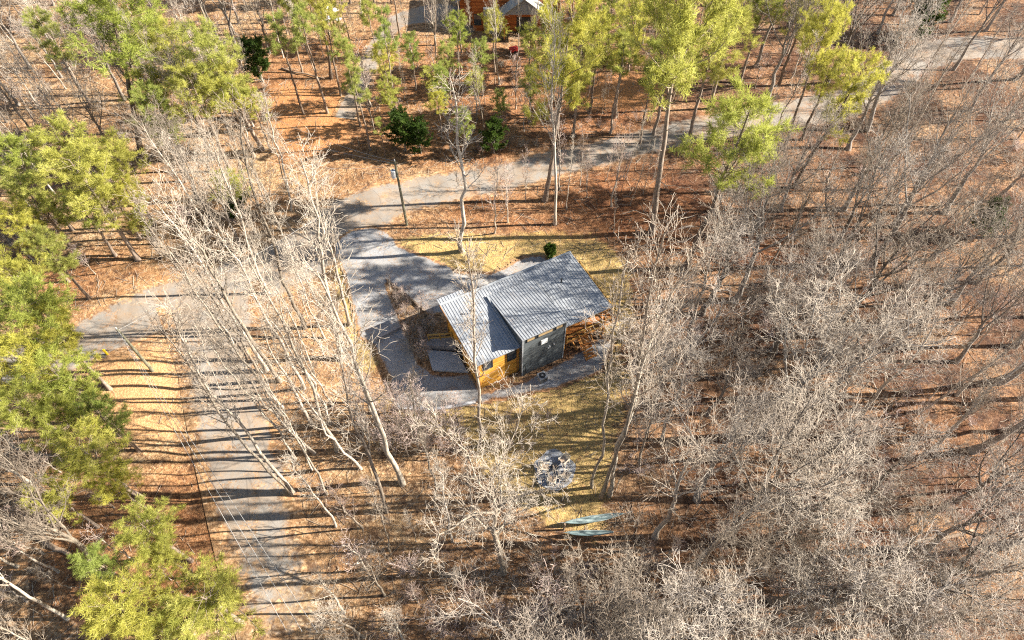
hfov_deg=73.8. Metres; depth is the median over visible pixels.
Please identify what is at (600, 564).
fallen log
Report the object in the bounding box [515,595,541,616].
bare shrub
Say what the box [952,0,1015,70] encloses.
bare tree
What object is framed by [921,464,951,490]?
sapling
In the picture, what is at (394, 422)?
sapling
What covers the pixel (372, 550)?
bare shrub
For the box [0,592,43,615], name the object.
sapling
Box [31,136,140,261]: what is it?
pine tree
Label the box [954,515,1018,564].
sapling
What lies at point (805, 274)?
sapling
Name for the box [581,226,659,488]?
bare tree
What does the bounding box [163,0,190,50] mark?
bare tree
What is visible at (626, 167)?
sapling
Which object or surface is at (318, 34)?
bare tree
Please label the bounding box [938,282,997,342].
sapling
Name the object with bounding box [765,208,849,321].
bare tree
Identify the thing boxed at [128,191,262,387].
bare tree
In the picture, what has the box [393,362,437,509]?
bare tree
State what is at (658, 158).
sapling
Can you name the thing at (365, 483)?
sapling
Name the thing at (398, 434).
sapling
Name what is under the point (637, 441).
sapling
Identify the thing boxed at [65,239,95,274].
sapling
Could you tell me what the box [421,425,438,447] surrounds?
sapling
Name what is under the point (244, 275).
bare tree
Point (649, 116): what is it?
bare shrub
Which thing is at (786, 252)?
bare shrub
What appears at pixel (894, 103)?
sapling
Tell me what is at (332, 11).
pine tree
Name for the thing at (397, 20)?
pine tree
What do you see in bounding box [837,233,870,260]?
bare shrub
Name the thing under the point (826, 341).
bare tree
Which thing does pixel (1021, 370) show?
bare tree
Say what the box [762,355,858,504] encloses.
bare tree
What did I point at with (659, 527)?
bare tree
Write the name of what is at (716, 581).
bare shrub
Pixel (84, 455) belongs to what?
pine tree
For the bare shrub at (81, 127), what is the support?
on the ground
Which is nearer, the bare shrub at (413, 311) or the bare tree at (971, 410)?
the bare tree at (971, 410)
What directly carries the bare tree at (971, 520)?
on the ground
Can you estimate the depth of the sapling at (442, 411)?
61.99 m
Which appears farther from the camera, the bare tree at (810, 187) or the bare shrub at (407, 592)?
the bare tree at (810, 187)
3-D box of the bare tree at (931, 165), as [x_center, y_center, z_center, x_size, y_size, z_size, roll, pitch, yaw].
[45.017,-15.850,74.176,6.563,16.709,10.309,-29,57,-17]
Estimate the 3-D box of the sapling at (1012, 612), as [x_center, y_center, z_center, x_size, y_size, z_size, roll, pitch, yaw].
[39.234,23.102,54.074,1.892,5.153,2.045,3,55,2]
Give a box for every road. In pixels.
[0,33,1023,401]
[155,280,358,639]
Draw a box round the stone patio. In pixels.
[534,449,575,490]
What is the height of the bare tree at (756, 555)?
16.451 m
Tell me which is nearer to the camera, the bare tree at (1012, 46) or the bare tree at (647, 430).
the bare tree at (647, 430)
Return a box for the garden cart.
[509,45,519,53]
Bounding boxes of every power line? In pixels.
[117,330,286,630]
[119,167,394,329]
[119,332,301,630]
[120,333,316,630]
[212,117,389,162]
[276,163,391,168]
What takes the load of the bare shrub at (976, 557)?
on the ground
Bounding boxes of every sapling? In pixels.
[0,59,31,115]
[0,75,37,128]
[0,80,19,112]
[0,95,23,134]
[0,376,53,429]
[0,456,48,492]
[0,521,44,557]
[0,567,27,602]
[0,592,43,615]
[4,504,44,524]
[5,420,40,445]
[11,438,61,472]
[15,404,52,442]
[23,112,50,146]
[26,562,71,588]
[30,83,72,136]
[36,71,52,96]
[39,0,66,34]
[54,82,73,112]
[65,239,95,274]
[78,521,134,562]
[81,22,103,58]
[85,488,114,508]
[172,203,195,246]
[173,2,192,34]
[229,56,255,112]
[230,2,243,34]
[231,34,243,68]
[233,104,252,144]
[237,33,251,86]
[238,0,255,33]
[273,0,287,33]
[283,14,292,41]
[316,476,363,528]
[331,524,369,573]
[340,380,360,410]
[345,0,356,39]
[349,39,375,106]
[351,394,368,424]
[355,411,373,434]
[356,391,379,419]
[356,417,376,443]
[358,476,371,492]
[359,66,378,130]
[361,374,378,404]
[364,388,383,419]
[368,428,386,450]
[373,398,394,429]
[374,380,386,412]
[378,429,401,454]
[379,419,392,444]
[381,1,393,56]
[381,381,398,410]
[382,400,393,421]
[383,390,409,428]
[385,14,395,49]
[386,412,416,456]
[387,381,410,420]
[387,411,401,437]
[387,423,405,448]
[391,414,429,452]
[392,292,404,309]
[393,46,404,99]
[398,287,407,305]
[399,393,418,430]
[400,70,409,110]
[401,509,416,541]
[402,322,410,342]
[402,553,422,573]
[403,371,425,417]
[403,404,422,436]
[404,579,421,603]
[405,284,412,304]
[406,377,425,423]
[407,593,452,635]
[415,301,421,319]
[415,427,436,451]
[416,291,426,310]
[416,326,424,343]
[417,339,429,359]
[420,409,436,437]
[421,394,434,415]
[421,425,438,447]
[422,0,433,22]
[423,41,435,77]
[425,411,448,444]
[427,307,438,330]
[429,399,456,436]
[432,448,441,478]
[435,437,450,456]
[436,389,447,420]
[443,421,463,451]
[445,392,463,425]
[445,412,464,437]
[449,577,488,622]
[451,563,459,584]
[454,424,465,448]
[455,51,462,85]
[473,510,485,541]
[479,156,506,233]
[489,435,502,448]
[498,161,515,222]
[501,604,519,622]
[503,408,515,429]
[508,52,522,108]
[511,419,519,437]
[520,79,535,131]
[521,145,531,201]
[526,556,548,585]
[527,558,570,622]
[541,412,552,431]
[551,106,567,189]
[576,126,589,184]
[581,148,595,197]
[599,75,608,122]
[605,135,619,180]
[606,70,612,92]
[610,120,635,206]
[617,549,633,583]
[621,152,632,191]
[628,391,647,423]
[634,428,645,451]
[635,535,667,575]
[644,20,658,62]
[644,398,664,427]
[650,338,672,370]
[652,136,662,179]
[663,433,677,455]
[669,535,686,553]
[672,315,692,345]
[674,357,692,378]
[676,371,694,391]
[676,416,694,441]
[684,320,704,351]
[684,390,701,419]
[696,402,707,429]
[726,474,741,491]
[726,496,747,517]
[754,50,768,88]
[791,7,820,78]
[795,258,821,302]
[795,505,829,533]
[798,0,817,65]
[829,365,866,415]
[834,472,866,501]
[835,574,875,606]
[848,233,886,285]
[856,354,896,394]
[858,23,874,49]
[860,399,910,451]
[861,331,884,359]
[862,429,889,455]
[870,299,911,337]
[874,498,921,529]
[880,269,925,319]
[880,545,931,574]
[883,91,904,120]
[883,434,929,472]
[886,251,932,302]
[888,364,933,409]
[895,461,941,497]
[901,56,940,122]
[903,393,937,427]
[904,480,968,531]
[913,538,956,569]
[918,470,961,512]
[919,346,956,373]
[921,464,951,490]
[929,369,961,397]
[935,48,955,85]
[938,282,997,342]
[940,330,975,367]
[943,427,978,461]
[947,281,986,327]
[952,570,987,593]
[953,501,986,529]
[954,441,1005,484]
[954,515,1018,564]
[958,483,994,503]
[966,80,989,111]
[967,266,995,293]
[967,282,1007,315]
[970,46,994,79]
[974,388,1009,407]
[975,288,1023,346]
[980,438,1023,476]
[981,288,1022,334]
[985,476,1023,507]
[989,12,1012,43]
[992,601,1023,626]
[997,411,1023,442]
[1002,402,1023,429]
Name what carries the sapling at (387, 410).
on the ground
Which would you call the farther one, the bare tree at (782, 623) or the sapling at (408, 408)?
the sapling at (408, 408)
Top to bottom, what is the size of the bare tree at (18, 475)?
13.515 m
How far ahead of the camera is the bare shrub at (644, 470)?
62.96 m
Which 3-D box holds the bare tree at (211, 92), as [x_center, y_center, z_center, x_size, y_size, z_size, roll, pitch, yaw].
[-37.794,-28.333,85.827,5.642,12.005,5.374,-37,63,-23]
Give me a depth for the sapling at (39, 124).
84.50 m
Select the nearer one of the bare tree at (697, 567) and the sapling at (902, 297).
the bare tree at (697, 567)
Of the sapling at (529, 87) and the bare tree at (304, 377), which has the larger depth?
the sapling at (529, 87)
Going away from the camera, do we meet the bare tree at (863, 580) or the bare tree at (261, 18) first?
the bare tree at (863, 580)
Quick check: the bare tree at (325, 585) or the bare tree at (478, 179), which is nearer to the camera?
the bare tree at (325, 585)
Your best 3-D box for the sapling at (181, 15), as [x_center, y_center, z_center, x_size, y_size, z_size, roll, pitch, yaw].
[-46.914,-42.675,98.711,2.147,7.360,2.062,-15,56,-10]
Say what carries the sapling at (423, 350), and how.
on the ground
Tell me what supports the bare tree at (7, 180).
on the ground
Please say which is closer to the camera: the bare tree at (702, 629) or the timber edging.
the bare tree at (702, 629)
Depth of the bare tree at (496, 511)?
41.28 m
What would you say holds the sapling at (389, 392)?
on the ground
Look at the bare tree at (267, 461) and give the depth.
44.77 m
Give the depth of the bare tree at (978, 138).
62.66 m
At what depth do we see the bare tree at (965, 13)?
86.21 m
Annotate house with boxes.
[456,0,559,39]
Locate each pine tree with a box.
[0,130,74,231]
[0,165,82,259]
[0,194,70,282]
[0,244,68,339]
[0,264,104,387]
[0,326,88,425]
[0,374,90,462]
[11,300,112,390]
[13,340,120,437]
[14,223,91,299]
[15,467,99,528]
[19,4,92,107]
[21,108,113,218]
[26,388,114,457]
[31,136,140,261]
[42,409,144,502]
[50,185,117,256]
[51,0,168,160]
[66,538,143,591]
[67,547,206,639]
[70,389,140,452]
[72,157,142,240]
[79,126,155,226]
[79,455,152,515]
[109,493,193,563]
[113,173,160,243]
[115,61,184,154]
[119,205,162,258]
[123,78,186,182]
[128,584,214,639]
[131,10,206,136]
[132,528,197,577]
[151,550,267,639]
[160,60,231,171]
[169,12,264,151]
[194,55,255,156]
[208,168,250,226]
[238,81,274,152]
[262,7,304,114]
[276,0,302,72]
[276,0,308,52]
[288,0,328,113]
[295,0,347,78]
[309,0,348,96]
[324,26,361,126]
[329,0,336,37]
[335,0,352,51]
[340,62,371,150]
[358,0,384,85]
[364,38,400,105]
[372,4,399,107]
[372,116,386,157]
[375,71,403,109]
[394,0,400,36]
[397,30,425,90]
[418,63,442,114]
[422,86,451,138]
[431,61,450,124]
[433,0,437,45]
[434,40,462,99]
[441,9,475,76]
[449,105,475,157]
[451,0,462,52]
[463,65,485,120]
[467,36,498,95]
[478,1,511,72]
[489,87,509,122]
[515,16,543,84]
[517,62,541,123]
[521,0,611,202]
[536,14,566,78]
[559,43,601,137]
[567,4,592,79]
[572,10,619,113]
[595,0,607,17]
[603,0,625,51]
[605,28,639,133]
[606,0,660,118]
[617,0,751,235]
[627,0,650,71]
[637,57,662,143]
[638,24,703,135]
[666,68,804,270]
[688,12,743,136]
[692,25,711,89]
[698,0,730,58]
[707,0,764,109]
[740,0,796,79]
[777,0,830,86]
[782,0,855,149]
[791,46,892,188]
[799,48,860,140]
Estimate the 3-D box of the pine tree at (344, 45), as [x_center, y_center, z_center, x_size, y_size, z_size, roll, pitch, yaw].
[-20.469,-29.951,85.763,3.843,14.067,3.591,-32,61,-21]
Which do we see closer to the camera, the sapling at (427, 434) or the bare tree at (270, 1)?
the sapling at (427, 434)
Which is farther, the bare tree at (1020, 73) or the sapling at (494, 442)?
the bare tree at (1020, 73)
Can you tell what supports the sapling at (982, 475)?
on the ground
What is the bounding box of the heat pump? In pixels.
[534,371,549,386]
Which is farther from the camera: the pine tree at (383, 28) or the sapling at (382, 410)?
the pine tree at (383, 28)
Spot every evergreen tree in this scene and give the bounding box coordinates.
[218,187,251,219]
[235,34,269,81]
[383,103,416,150]
[403,114,433,154]
[478,114,509,153]
[908,0,950,38]
[968,195,1012,236]
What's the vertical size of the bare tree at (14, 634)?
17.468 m
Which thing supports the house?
on the ground
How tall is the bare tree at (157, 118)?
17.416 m
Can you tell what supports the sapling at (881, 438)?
on the ground
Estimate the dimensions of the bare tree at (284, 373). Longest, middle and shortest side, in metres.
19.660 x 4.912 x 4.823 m
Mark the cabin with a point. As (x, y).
(532, 311)
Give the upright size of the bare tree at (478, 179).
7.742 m
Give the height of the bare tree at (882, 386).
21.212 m
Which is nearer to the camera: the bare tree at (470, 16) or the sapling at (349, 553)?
the sapling at (349, 553)
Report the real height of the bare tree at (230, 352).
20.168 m
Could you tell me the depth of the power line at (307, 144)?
75.83 m
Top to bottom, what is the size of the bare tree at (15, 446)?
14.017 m
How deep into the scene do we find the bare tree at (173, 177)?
70.12 m
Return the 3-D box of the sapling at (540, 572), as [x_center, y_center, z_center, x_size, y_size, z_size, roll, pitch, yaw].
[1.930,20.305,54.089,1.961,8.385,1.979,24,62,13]
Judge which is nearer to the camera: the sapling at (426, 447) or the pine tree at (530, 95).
the sapling at (426, 447)
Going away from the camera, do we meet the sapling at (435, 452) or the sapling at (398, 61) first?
the sapling at (435, 452)
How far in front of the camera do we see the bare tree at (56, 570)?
53.52 m
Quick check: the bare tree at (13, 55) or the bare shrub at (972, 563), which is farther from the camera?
the bare tree at (13, 55)
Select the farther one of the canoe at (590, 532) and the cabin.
the cabin
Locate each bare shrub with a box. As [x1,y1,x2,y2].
[0,56,23,71]
[0,81,18,105]
[2,12,11,25]
[3,230,22,244]
[9,14,25,33]
[27,86,49,103]
[42,215,60,228]
[66,113,91,134]
[79,55,92,72]
[89,92,106,104]
[92,202,120,225]
[102,118,126,136]
[114,123,134,143]
[171,91,191,107]
[172,202,192,217]
[177,0,196,13]
[183,142,194,160]
[188,188,223,214]
[195,168,238,194]
[197,14,221,34]
[218,195,247,223]
[363,617,377,636]
[365,535,385,554]
[366,552,391,574]
[381,630,396,639]
[386,284,404,298]
[387,548,423,575]
[391,302,409,315]
[394,311,414,325]
[398,577,420,605]
[399,337,423,352]
[402,319,418,331]
[403,307,418,314]
[409,312,432,327]
[409,548,436,576]
[411,346,428,360]
[412,323,435,338]
[419,305,427,317]
[422,322,435,331]
[423,608,466,639]
[424,551,475,591]
[425,529,450,563]
[459,618,479,639]
[460,558,499,596]
[486,593,512,628]
[493,553,513,575]
[494,567,526,595]
[514,138,527,146]
[514,535,563,575]
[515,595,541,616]
[530,583,566,629]
[542,558,575,588]
[551,541,560,556]
[560,602,587,624]
[563,558,600,584]
[580,584,609,612]
[616,450,652,476]
[621,502,656,527]
[628,410,646,435]
[631,108,644,121]
[641,110,656,120]
[641,451,662,479]
[649,533,682,580]
[665,560,696,584]
[686,289,704,313]
[693,350,719,371]
[708,521,735,559]
[708,563,727,599]
[709,326,726,342]
[728,318,759,342]
[733,205,770,225]
[737,588,772,618]
[740,473,760,493]
[753,555,783,591]
[755,345,781,376]
[758,307,793,335]
[765,565,798,595]
[776,551,810,580]
[777,242,799,265]
[781,394,809,416]
[788,216,812,243]
[789,600,811,619]
[793,113,804,132]
[795,174,813,193]
[804,438,834,461]
[817,575,852,622]
[818,542,847,585]
[831,530,863,544]
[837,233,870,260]
[837,392,856,415]
[838,350,885,367]
[848,112,868,127]
[852,424,891,455]
[861,490,902,523]
[863,220,890,235]
[864,246,893,262]
[876,444,900,478]
[880,475,904,493]
[881,387,903,406]
[887,248,905,274]
[900,400,920,415]
[905,484,932,504]
[906,411,939,431]
[923,565,977,605]
[930,604,969,638]
[948,300,972,310]
[952,315,970,332]
[954,169,973,188]
[956,553,997,576]
[956,576,985,603]
[959,396,992,415]
[964,222,981,239]
[967,537,988,563]
[968,415,978,425]
[975,379,1001,409]
[985,428,1020,459]
[994,356,1015,366]
[999,138,1023,163]
[1010,160,1023,178]
[1012,132,1023,150]
[1016,395,1023,409]
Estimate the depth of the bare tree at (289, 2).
89.42 m
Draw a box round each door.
[457,342,462,357]
[516,17,530,30]
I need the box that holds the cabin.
[437,251,619,387]
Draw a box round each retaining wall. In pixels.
[376,325,400,340]
[397,400,475,411]
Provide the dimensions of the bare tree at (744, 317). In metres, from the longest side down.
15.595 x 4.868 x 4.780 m
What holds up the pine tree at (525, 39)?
on the ground
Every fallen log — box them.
[12,446,65,461]
[28,532,75,561]
[281,67,324,78]
[588,549,674,565]
[599,336,647,340]
[681,280,735,293]
[717,483,766,499]
[736,606,829,615]
[873,529,973,551]
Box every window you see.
[474,14,480,24]
[483,360,492,370]
[507,350,515,361]
[527,336,535,342]
[538,328,553,337]
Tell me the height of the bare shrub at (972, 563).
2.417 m
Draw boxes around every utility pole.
[115,327,153,371]
[387,159,407,225]
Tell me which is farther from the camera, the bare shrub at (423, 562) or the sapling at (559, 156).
the sapling at (559, 156)
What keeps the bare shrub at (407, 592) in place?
on the ground
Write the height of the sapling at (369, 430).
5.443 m
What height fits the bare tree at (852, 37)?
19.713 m
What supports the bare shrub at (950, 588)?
on the ground
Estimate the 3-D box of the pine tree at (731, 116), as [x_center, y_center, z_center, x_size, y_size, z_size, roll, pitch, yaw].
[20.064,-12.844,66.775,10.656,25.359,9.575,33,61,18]
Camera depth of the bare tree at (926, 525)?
47.55 m
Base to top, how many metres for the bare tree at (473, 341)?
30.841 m
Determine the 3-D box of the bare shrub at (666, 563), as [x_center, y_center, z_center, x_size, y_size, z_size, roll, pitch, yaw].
[13.348,20.137,57.501,4.162,2.881,3.286,-33,61,-21]
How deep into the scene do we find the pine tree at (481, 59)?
89.55 m
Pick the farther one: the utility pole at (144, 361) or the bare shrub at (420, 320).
the bare shrub at (420, 320)
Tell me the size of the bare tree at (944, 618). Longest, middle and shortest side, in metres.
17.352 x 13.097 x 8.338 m
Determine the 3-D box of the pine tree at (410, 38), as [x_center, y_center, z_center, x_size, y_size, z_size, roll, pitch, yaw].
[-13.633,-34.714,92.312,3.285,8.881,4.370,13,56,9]
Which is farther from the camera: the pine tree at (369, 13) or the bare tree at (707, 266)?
the pine tree at (369, 13)
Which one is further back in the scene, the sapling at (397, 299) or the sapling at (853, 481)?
the sapling at (397, 299)
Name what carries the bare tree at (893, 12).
on the ground
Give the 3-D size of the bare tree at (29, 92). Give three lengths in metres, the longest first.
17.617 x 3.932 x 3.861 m
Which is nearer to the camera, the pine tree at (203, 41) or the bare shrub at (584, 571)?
the bare shrub at (584, 571)
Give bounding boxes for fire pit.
[551,463,558,471]
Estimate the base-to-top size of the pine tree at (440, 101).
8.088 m
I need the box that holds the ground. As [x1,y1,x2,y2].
[0,0,1023,639]
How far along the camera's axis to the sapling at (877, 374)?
63.26 m
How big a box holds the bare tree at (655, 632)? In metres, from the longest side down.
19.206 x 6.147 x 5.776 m
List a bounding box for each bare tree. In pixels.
[0,0,30,68]
[0,1,61,77]
[0,31,35,90]
[0,36,73,135]
[0,42,64,145]
[0,76,40,141]
[0,82,20,105]
[0,108,28,166]
[0,109,55,193]
[0,153,44,223]
[0,217,34,260]
[0,422,104,572]
[0,432,18,449]
[0,435,67,503]
[0,462,33,484]
[0,511,19,523]
[0,521,59,572]
[0,556,69,620]
[0,557,19,567]
[0,609,45,639]
[10,0,48,38]
[10,21,66,89]
[11,49,84,136]
[13,0,67,61]
[21,0,83,95]
[40,52,115,157]
[42,0,125,99]
[55,1,157,131]
[93,89,208,201]
[110,2,221,160]
[112,20,171,112]
[112,168,268,371]
[119,107,209,226]
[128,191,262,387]
[134,164,281,382]
[137,307,293,495]
[139,282,295,492]
[141,0,166,44]
[144,117,246,253]
[150,236,298,435]
[160,151,212,255]
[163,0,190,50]
[166,261,283,408]
[167,0,203,61]
[173,142,277,338]
[175,233,269,400]
[176,107,270,293]
[176,146,219,231]
[176,305,315,454]
[177,120,224,197]
[186,305,296,458]
[187,29,233,105]
[187,47,228,132]
[190,318,279,432]
[191,215,305,389]
[198,0,222,43]
[207,83,306,329]
[208,20,253,126]
[212,0,243,60]
[218,0,235,34]
[222,119,252,196]
[228,239,338,452]
[228,293,313,426]
[234,128,267,210]
[236,139,279,228]
[237,208,295,344]
[238,223,314,374]
[239,0,270,53]
[243,375,327,495]
[247,172,324,338]
[248,343,312,470]
[254,94,286,189]
[254,301,333,424]
[255,77,292,210]
[264,0,283,57]
[267,364,362,469]
[268,127,358,359]
[268,229,406,486]
[272,240,324,356]
[272,449,336,527]
[273,235,363,391]
[279,137,351,325]
[280,336,333,406]
[283,0,320,85]
[289,313,389,513]
[302,562,345,613]
[308,592,365,639]
[311,5,323,62]
[313,287,377,427]
[314,618,372,639]
[347,534,387,596]
[358,476,391,551]
[371,601,411,639]
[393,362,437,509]
[396,0,411,50]
[405,367,577,577]
[421,556,609,639]
[422,444,455,542]
[425,0,441,63]
[428,67,492,252]
[439,0,451,50]
[441,217,493,447]
[456,451,477,507]
[464,0,476,55]
[465,42,490,138]
[473,160,483,208]
[486,0,504,84]
[514,0,522,68]
[520,0,572,225]
[520,547,679,639]
[527,0,545,77]
[533,579,621,639]
[552,503,692,639]
[566,134,576,208]
[573,269,756,408]
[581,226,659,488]
[583,541,714,639]
[598,192,696,499]
[606,216,734,497]
[606,616,709,639]
[612,181,618,232]
[617,617,739,639]
[624,549,776,639]
[625,109,647,179]
[630,138,653,205]
[632,368,680,473]
[637,263,718,353]
[639,396,740,539]
[643,138,657,194]
[650,154,659,209]
[651,363,817,503]
[658,324,713,441]
[664,541,713,613]
[678,358,912,543]
[681,505,761,586]
[683,549,769,635]
[685,191,752,343]
[687,181,781,316]
[691,285,743,380]
[695,452,806,573]
[695,621,812,639]
[698,305,780,416]
[699,514,809,613]
[704,159,757,248]
[704,587,806,639]
[711,373,790,459]
[712,124,752,211]
[721,258,794,356]
[722,125,864,303]
[724,593,837,639]
[738,477,842,567]
[740,555,835,639]
[741,85,784,194]
[744,226,866,378]
[746,215,892,354]
[747,441,940,639]
[748,107,849,233]
[751,0,831,97]
[752,246,962,443]
[753,0,794,67]
[753,599,821,631]
[761,30,824,168]
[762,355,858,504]
[763,171,830,284]
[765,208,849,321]
[766,425,906,559]
[766,594,893,639]
[767,605,855,639]
[770,500,851,597]
[771,88,858,212]
[774,393,902,493]
[787,3,816,53]
[790,598,851,636]
[791,155,825,237]
[791,285,869,400]
[795,510,957,639]
[796,305,918,441]
[798,122,953,301]
[798,605,904,639]
[804,174,858,266]
[815,237,965,393]
[817,536,878,581]
[824,0,903,85]
[826,0,868,50]
[827,103,861,181]
[828,152,1013,336]
[830,484,978,639]
[832,247,964,364]
[832,563,967,639]
[834,115,925,245]
[835,54,959,211]
[838,461,925,535]
[841,0,939,150]
[841,287,981,436]
[842,525,989,639]
[843,402,972,501]
[850,0,868,42]
[863,57,1023,266]
[863,617,969,639]
[864,0,951,131]
[865,559,968,639]
[868,240,1023,352]
[870,83,923,183]
[875,529,1023,619]
[876,0,892,33]
[885,200,935,262]
[888,6,990,167]
[888,119,995,227]
[891,0,899,15]
[898,49,943,145]
[904,463,1023,639]
[908,74,984,197]
[910,22,957,111]
[911,190,988,283]
[913,0,981,93]
[915,201,1023,332]
[916,611,998,639]
[917,334,1023,460]
[917,339,1021,411]
[920,108,978,187]
[920,438,1023,569]
[920,535,1023,639]
[930,156,1022,261]
[936,394,1023,511]
[942,55,1023,214]
[946,182,1023,305]
[948,0,961,22]
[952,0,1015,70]
[952,237,1023,363]
[954,300,1023,396]
[960,0,1023,88]
[967,420,1023,454]
[969,21,1023,111]
[974,170,1023,284]
[984,0,1004,31]
[986,2,1023,82]
[989,61,1023,134]
[994,365,1023,385]
[996,145,1023,197]
[1002,486,1023,550]
[1011,335,1023,348]
[1012,70,1023,79]
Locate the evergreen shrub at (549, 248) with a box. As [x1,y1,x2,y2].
[543,242,556,258]
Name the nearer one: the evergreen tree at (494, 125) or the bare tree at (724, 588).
the bare tree at (724, 588)
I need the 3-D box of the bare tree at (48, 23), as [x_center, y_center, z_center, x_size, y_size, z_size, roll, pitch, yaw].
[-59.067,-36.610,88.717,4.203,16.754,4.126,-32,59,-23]
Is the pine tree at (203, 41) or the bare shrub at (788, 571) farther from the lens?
the pine tree at (203, 41)
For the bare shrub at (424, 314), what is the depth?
73.11 m
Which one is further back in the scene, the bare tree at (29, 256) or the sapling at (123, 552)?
the bare tree at (29, 256)
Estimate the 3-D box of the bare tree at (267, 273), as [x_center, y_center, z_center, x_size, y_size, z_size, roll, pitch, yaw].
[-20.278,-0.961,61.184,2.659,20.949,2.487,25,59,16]
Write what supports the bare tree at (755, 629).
on the ground
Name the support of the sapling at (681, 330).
on the ground
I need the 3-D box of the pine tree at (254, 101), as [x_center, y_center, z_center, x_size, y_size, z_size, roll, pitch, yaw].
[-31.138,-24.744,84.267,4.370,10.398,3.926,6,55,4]
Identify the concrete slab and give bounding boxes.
[427,337,455,350]
[427,350,467,372]
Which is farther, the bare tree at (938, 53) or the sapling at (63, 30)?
the sapling at (63, 30)
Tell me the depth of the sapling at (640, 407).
63.50 m
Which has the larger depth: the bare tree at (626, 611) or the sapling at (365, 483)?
the sapling at (365, 483)
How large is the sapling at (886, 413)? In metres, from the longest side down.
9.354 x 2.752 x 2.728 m
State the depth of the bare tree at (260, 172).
72.83 m
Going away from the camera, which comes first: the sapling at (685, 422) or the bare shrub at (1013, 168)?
the sapling at (685, 422)
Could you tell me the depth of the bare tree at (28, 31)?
91.36 m
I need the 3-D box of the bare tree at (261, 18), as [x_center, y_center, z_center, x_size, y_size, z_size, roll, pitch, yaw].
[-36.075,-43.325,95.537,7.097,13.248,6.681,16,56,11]
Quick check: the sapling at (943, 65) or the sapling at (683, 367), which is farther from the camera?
the sapling at (943, 65)
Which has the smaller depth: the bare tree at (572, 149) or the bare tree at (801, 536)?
the bare tree at (801, 536)
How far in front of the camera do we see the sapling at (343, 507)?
54.15 m
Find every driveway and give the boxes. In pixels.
[330,226,614,413]
[332,2,475,119]
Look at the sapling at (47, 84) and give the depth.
92.65 m
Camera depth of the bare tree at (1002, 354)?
61.09 m
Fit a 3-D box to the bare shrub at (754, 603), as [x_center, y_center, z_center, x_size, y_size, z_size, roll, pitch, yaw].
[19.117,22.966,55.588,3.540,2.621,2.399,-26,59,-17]
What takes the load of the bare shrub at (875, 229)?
on the ground
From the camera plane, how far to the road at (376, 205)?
84.33 m
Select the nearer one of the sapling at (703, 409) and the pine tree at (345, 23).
the sapling at (703, 409)
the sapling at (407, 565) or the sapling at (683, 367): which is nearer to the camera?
the sapling at (407, 565)
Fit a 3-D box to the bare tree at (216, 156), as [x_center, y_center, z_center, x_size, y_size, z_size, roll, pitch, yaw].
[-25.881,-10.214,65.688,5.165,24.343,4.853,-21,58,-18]
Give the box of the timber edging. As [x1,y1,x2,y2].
[386,278,425,312]
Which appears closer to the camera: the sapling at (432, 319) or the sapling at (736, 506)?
the sapling at (736, 506)
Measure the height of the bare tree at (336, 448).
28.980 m
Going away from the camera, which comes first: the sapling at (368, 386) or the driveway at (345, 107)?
the sapling at (368, 386)
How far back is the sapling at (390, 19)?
97.99 m
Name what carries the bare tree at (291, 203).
on the ground
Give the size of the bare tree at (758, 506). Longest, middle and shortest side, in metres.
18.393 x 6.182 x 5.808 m
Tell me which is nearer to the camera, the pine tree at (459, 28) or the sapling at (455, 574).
the sapling at (455, 574)
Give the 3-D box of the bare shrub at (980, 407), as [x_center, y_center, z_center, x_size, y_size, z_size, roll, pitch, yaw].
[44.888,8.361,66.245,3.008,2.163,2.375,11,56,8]
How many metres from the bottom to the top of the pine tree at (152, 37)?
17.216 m
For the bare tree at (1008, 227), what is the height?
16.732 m
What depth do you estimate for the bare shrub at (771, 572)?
57.06 m
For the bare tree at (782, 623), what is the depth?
47.61 m
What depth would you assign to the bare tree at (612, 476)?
38.94 m
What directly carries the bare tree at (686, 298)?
on the ground
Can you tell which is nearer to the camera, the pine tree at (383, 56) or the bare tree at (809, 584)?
the bare tree at (809, 584)
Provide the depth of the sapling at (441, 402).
63.00 m
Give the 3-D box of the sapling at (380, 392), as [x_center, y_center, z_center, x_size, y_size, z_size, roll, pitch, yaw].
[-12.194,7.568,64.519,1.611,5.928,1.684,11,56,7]
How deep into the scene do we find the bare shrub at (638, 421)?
64.94 m
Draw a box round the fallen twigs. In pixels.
[0,0,1023,639]
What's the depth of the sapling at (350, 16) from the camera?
99.53 m
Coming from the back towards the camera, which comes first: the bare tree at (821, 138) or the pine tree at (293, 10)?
the pine tree at (293, 10)
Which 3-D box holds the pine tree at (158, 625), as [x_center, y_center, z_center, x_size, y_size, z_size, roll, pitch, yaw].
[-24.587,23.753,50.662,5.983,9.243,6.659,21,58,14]
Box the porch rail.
[427,332,452,340]
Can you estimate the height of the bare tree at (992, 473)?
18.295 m
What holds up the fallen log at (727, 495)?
on the ground
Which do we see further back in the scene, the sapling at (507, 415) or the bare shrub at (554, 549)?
the sapling at (507, 415)
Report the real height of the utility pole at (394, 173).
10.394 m
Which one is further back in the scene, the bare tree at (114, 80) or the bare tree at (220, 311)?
the bare tree at (114, 80)
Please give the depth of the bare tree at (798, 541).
51.26 m
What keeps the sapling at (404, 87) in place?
on the ground
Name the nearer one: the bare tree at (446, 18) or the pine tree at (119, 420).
the pine tree at (119, 420)
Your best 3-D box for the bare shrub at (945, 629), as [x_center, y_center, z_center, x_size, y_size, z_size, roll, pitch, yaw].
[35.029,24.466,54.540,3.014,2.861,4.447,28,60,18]
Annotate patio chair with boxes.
[539,460,549,471]
[546,474,556,484]
[558,452,570,466]
[559,468,571,480]
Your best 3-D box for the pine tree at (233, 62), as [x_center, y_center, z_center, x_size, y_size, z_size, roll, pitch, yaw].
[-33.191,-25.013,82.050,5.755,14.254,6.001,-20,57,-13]

